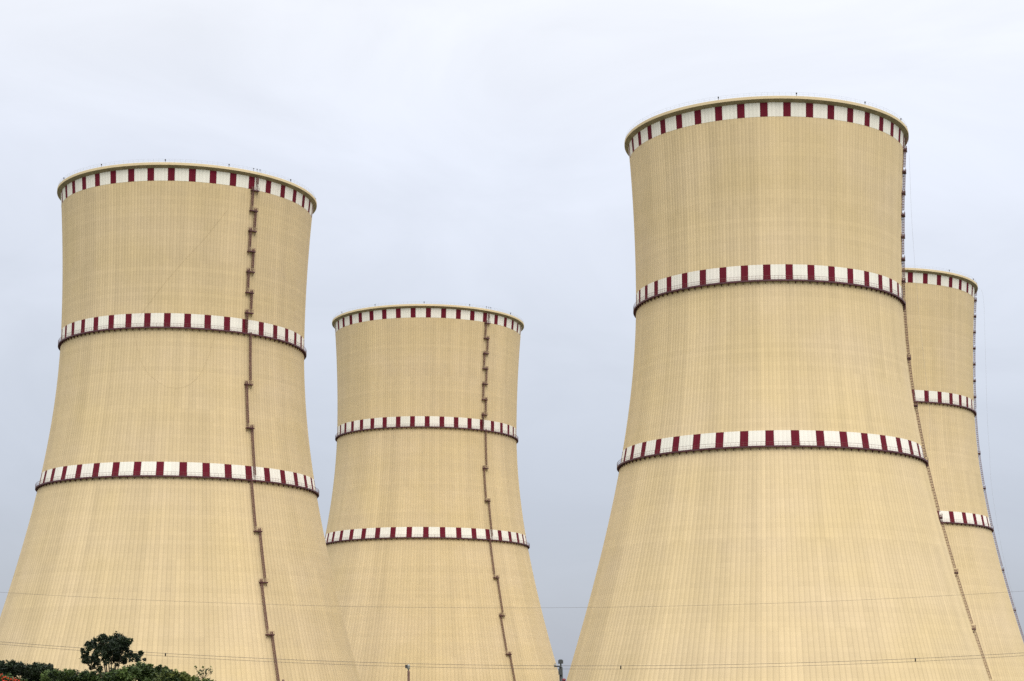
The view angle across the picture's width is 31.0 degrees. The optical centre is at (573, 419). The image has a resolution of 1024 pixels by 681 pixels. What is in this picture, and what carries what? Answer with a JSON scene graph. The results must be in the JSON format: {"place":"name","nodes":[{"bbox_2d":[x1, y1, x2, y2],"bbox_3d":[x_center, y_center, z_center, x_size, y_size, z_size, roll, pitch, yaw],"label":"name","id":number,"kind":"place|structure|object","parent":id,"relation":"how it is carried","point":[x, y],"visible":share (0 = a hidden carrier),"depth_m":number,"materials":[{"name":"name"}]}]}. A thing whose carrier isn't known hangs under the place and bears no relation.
{"place":"outdoors","nodes":[
{"label":"outdoors","id":0,"kind":"place"},
{"bbox_2d":[0,159,359,680],"bbox_3d":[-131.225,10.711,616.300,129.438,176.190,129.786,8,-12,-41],"label":"cooling tower","id":1,"kind":"structure","parent":0,"point":[177,467],"depth_m":581.75,"materials":[{"name":"beige paint"}]},
{"bbox_2d":[325,301,558,680],"bbox_3d":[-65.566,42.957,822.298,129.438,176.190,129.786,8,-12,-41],"label":"cooling tower","id":2,"kind":"structure","parent":0,"point":[425,508],"depth_m":788.24,"materials":[{"name":"beige paint"}]},
{"bbox_2d":[3,591,1017,607],"bbox_3d":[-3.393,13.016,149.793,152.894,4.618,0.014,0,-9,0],"label":"overhead wire","id":3,"kind":"object","parent":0,"point":[562,607],"visible":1,"depth_m":149.48,"materials":[{"name":"black metal"}]},
{"bbox_2d":[0,0,1023,679],"label":"sky","id":4,"kind":"structure","parent":0,"point":[458,152],"materials":[{"name":"white"}]},
{"bbox_2d":[566,92,991,680],"bbox_3d":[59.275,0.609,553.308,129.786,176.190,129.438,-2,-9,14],"label":"cooling tower","id":5,"kind":"structure","parent":0,"point":[772,466],"depth_m":517.24,"materials":[{"name":"beige paint"}]},
{"bbox_2d":[903,265,1023,680],"bbox_3d":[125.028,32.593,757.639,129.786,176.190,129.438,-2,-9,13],"label":"cooling tower","id":6,"kind":"structure","parent":0,"point":[944,303],"depth_m":728.14,"materials":[{"name":"beige paint"}]},
{"label":"ground","id":7,"kind":"structure","parent":0,"visible":0},
{"bbox_2d":[0,672,27,680],"bbox_3d":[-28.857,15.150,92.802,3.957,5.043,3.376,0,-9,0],"label":"flowering tree","id":8,"kind":"object","parent":7,"relation":"on","point":[5,677],"visible":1,"depth_m":92.23,"materials":[{"name":"red plant"}]},
{"bbox_2d":[0,659,59,680],"bbox_3d":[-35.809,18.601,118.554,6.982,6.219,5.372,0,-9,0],"label":"bushy tree","id":9,"kind":"object","parent":7,"relation":"on","point":[29,672],"visible":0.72,"depth_m":117.25,"materials":[{"name":"green plant"}]},
{"bbox_2d":[39,668,102,680],"bbox_3d":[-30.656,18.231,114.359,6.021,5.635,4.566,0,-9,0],"label":"bushy tree","id":10,"kind":"object","parent":7,"relation":"on","point":[55,674],"visible":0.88,"depth_m":113.53,"materials":[{"name":"green plant"}]},
{"bbox_2d":[79,631,145,676],"bbox_3d":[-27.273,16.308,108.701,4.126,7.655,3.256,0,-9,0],"label":"round tree","id":11,"kind":"object","parent":7,"relation":"on","point":[117,645],"visible":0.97,"depth_m":108.56,"materials":[{"name":"green plant"}]},
{"bbox_2d":[101,661,172,680],"bbox_3d":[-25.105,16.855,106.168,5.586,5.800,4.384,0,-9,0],"label":"bushy tree","id":12,"kind":"object","parent":7,"relation":"on","point":[141,672],"visible":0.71,"depth_m":104.96,"materials":[{"name":"green plant"}]},
{"bbox_2d":[149,668,213,680],"bbox_3d":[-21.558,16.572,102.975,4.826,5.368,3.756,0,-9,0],"label":"bushy tree","id":13,"kind":"object","parent":7,"relation":"on","point":[165,674],"visible":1,"depth_m":102.31,"materials":[{"name":"green plant"}]},
{"bbox_2d":[194,666,212,678],"bbox_3d":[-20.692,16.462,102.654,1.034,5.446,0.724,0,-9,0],"label":"sapling","id":14,"kind":"object","parent":7,"relation":"on","point":[205,671],"visible":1,"depth_m":103.03,"materials":[{"name":"green plant"}]},
{"bbox_2d":[405,664,409,680],"bbox_3d":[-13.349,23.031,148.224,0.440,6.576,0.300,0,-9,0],"label":"steel post","id":15,"kind":"object","parent":7,"relation":"on","point":[408,671],"visible":1,"depth_m":148.56,"materials":[{"name":"grey metal"}]},
{"bbox_2d":[3,642,1014,668],"bbox_3d":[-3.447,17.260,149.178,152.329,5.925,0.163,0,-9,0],"label":"power line","id":16,"kind":"object","parent":15,"relation":"attached to","point":[530,665],"visible":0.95,"depth_m":148.79,"materials":[{"name":"black metal"}]},
{"bbox_2d":[554,659,562,680],"bbox_3d":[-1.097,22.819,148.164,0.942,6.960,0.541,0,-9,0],"label":"utility pole","id":17,"kind":"object","parent":7,"relation":"on","point":[560,669],"visible":1,"depth_m":148.49,"materials":[{"name":"metal"}]}
]}

